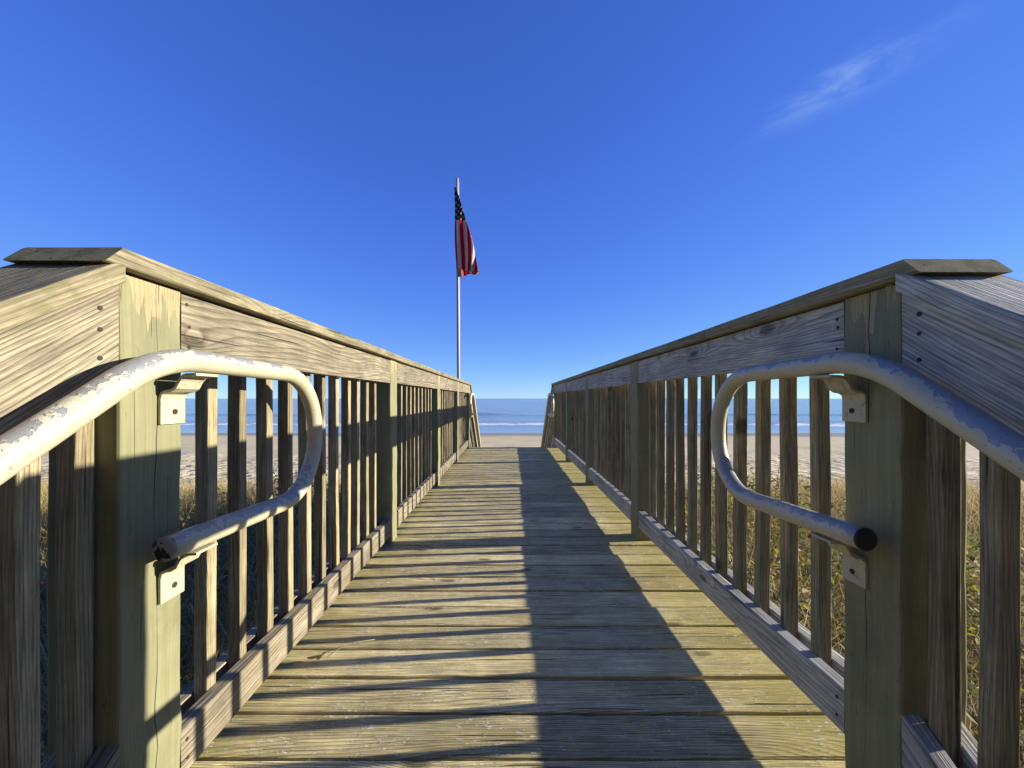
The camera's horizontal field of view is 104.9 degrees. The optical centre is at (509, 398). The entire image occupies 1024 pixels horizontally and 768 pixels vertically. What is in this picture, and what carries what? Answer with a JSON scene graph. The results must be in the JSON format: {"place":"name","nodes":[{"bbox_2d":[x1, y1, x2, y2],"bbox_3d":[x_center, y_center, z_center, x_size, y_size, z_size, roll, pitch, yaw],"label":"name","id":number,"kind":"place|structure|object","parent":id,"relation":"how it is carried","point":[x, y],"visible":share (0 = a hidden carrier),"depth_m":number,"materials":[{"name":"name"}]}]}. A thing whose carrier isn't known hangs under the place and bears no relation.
{"place":"outdoors","nodes":[
{"label":"outdoors","id":0,"kind":"place"},
{"bbox_2d":[40,471,340,767],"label":"dune grass","id":1,"kind":"structure","parent":0,"point":[187,676],"depth_m":4.05,"materials":[{"name":"plant"}]},
{"bbox_2d":[0,0,1023,398],"label":"sky","id":2,"kind":"structure","parent":0,"point":[634,176],"materials":[{"name":"blue"}]},
{"bbox_2d":[180,398,844,432],"bbox_3d":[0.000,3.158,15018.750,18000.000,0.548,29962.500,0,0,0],"label":"sea","id":3,"kind":"structure","parent":0,"point":[510,415],"depth_m":77.10,"materials":[{"name":"liquid"}]},
{"bbox_2d":[40,433,1023,767],"bbox_3d":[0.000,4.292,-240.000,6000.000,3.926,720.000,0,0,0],"label":"ground","id":4,"kind":"structure","parent":0,"point":[534,439],"depth_m":22.67,"materials":[{"name":"beige sand"}]},
{"bbox_2d":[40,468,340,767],"bbox_3d":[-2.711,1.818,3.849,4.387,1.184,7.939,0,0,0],"label":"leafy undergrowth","id":5,"kind":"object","parent":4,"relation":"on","point":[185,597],"visible":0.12,"depth_m":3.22,"materials":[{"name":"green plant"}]},
{"bbox_2d":[456,178,459,378],"bbox_3d":[-0.924,-0.572,7.119,0.106,6.845,0.108,0,0,0],"label":"flagpole","id":6,"kind":"object","parent":4,"relation":"on","point":[458,305],"visible":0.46,"depth_m":7.12,"materials":[{"name":"silver metal"}]},
{"bbox_2d":[454,187,478,276],"bbox_3d":[-0.781,-3.009,7.030,0.572,1.604,0.170,0,0,30],"label":"flag","id":7,"kind":"object","parent":6,"relation":"attached to","point":[466,262],"visible":1,"depth_m":7.03,"materials":[{"name":"fabric"}]},
{"bbox_2d":[190,447,844,767],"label":"boardwalk","id":8,"kind":"structure","parent":4,"relation":"on","point":[523,607],"depth_m":1.34,"materials":[{"name":"brown wood"}]},
{"bbox_2d":[0,264,136,767],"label":"stair railing","id":9,"kind":"object","parent":8,"relation":"attached to","point":[59,331],"visible":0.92,"depth_m":0.65,"materials":[{"name":"brown wood"}]},
{"bbox_2d":[3,247,471,767],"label":"railing","id":10,"kind":"object","parent":8,"relation":"attached to","point":[405,433],"visible":0.81,"depth_m":1.03,"materials":[{"name":"brown wood"}]},
{"bbox_2d":[0,349,321,604],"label":"pipe handrail","id":11,"kind":"object","parent":10,"relation":"attached to","point":[28,441],"visible":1,"depth_m":0.82,"materials":[{"name":"metal"}]},
{"bbox_2d":[469,393,480,446],"bbox_3d":[-0.694,0.941,8.462,0.095,2.090,3.591,0,0,0],"label":"pipe handrail","id":12,"kind":"object","parent":10,"relation":"attached to","point":[471,414],"visible":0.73,"depth_m":7.47,"materials":[{"name":"metal"}]},
{"bbox_2d":[307,654,322,658],"bbox_3d":[-0.665,0.885,1.345,0.051,0.009,0.016,0,0,-23],"label":"fallen leaf","id":13,"kind":"object","parent":8,"relation":"on","point":[314,656],"visible":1,"depth_m":1.35,"materials":[{"name":"brown plant"}]},
{"bbox_2d":[327,639,374,656],"bbox_3d":[-0.569,0.890,1.415,0.165,0.011,0.016,0,0,-38],"label":"twig","id":14,"kind":"object","parent":8,"relation":"on","point":[350,644],"visible":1,"depth_m":1.42,"materials":[{"name":"brown wood"}]},
{"bbox_2d":[470,385,478,446],"bbox_3d":[-0.803,1.521,8.308,0.187,3.558,2.166,0,0,0],"label":"stair railing","id":15,"kind":"object","parent":8,"relation":"attached to","point":[474,441],"visible":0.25,"depth_m":8.28,"materials":[{"name":"brown wood"}]},
{"bbox_2d":[543,385,552,446],"bbox_3d":[0.877,1.521,8.329,0.186,3.558,2.167,0,0,0],"label":"stair railing","id":16,"kind":"object","parent":8,"relation":"attached to","point":[548,439],"visible":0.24,"depth_m":8.21,"materials":[{"name":"brown wood"}]},
{"bbox_2d":[551,259,1012,767],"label":"railing","id":17,"kind":"object","parent":8,"relation":"attached to","point":[866,692],"visible":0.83,"depth_m":1.11,"materials":[{"name":"brown wood"}]},
{"bbox_2d":[541,393,553,446],"bbox_3d":[0.766,0.955,8.531,0.099,2.116,3.634,0,0,0],"label":"pipe handrail","id":18,"kind":"object","parent":17,"relation":"attached to","point":[551,414],"visible":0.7,"depth_m":7.50,"materials":[{"name":"metal"}]},
{"bbox_2d":[711,352,1023,588],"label":"pipe handrail","id":19,"kind":"object","parent":17,"relation":"attached to","point":[996,441],"visible":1,"depth_m":0.88,"materials":[{"name":"metal"}]},
{"bbox_2d":[886,272,1023,767],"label":"stair railing","id":20,"kind":"object","parent":8,"relation":"attached to","point":[963,337],"visible":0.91,"depth_m":0.71,"materials":[{"name":"brown wood"}]},
{"bbox_2d":[770,455,779,556],"bbox_3d":[2.997,1.516,4.449,0.104,1.767,0.078,0,0,0],"label":"seed stalk","id":21,"kind":"object","parent":4,"relation":"on","point":[776,488],"visible":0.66,"depth_m":4.44,"materials":[{"name":"beige plant"}]},
{"bbox_2d":[665,470,1023,767],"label":"dune grass","id":22,"kind":"structure","parent":4,"relation":"on","point":[973,509],"depth_m":4.33,"materials":[{"name":"plant"}]},
{"bbox_2d":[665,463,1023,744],"bbox_3d":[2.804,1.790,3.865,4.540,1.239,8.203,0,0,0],"label":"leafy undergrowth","id":23,"kind":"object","parent":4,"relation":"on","point":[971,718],"visible":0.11,"depth_m":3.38,"materials":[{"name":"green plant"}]}
]}

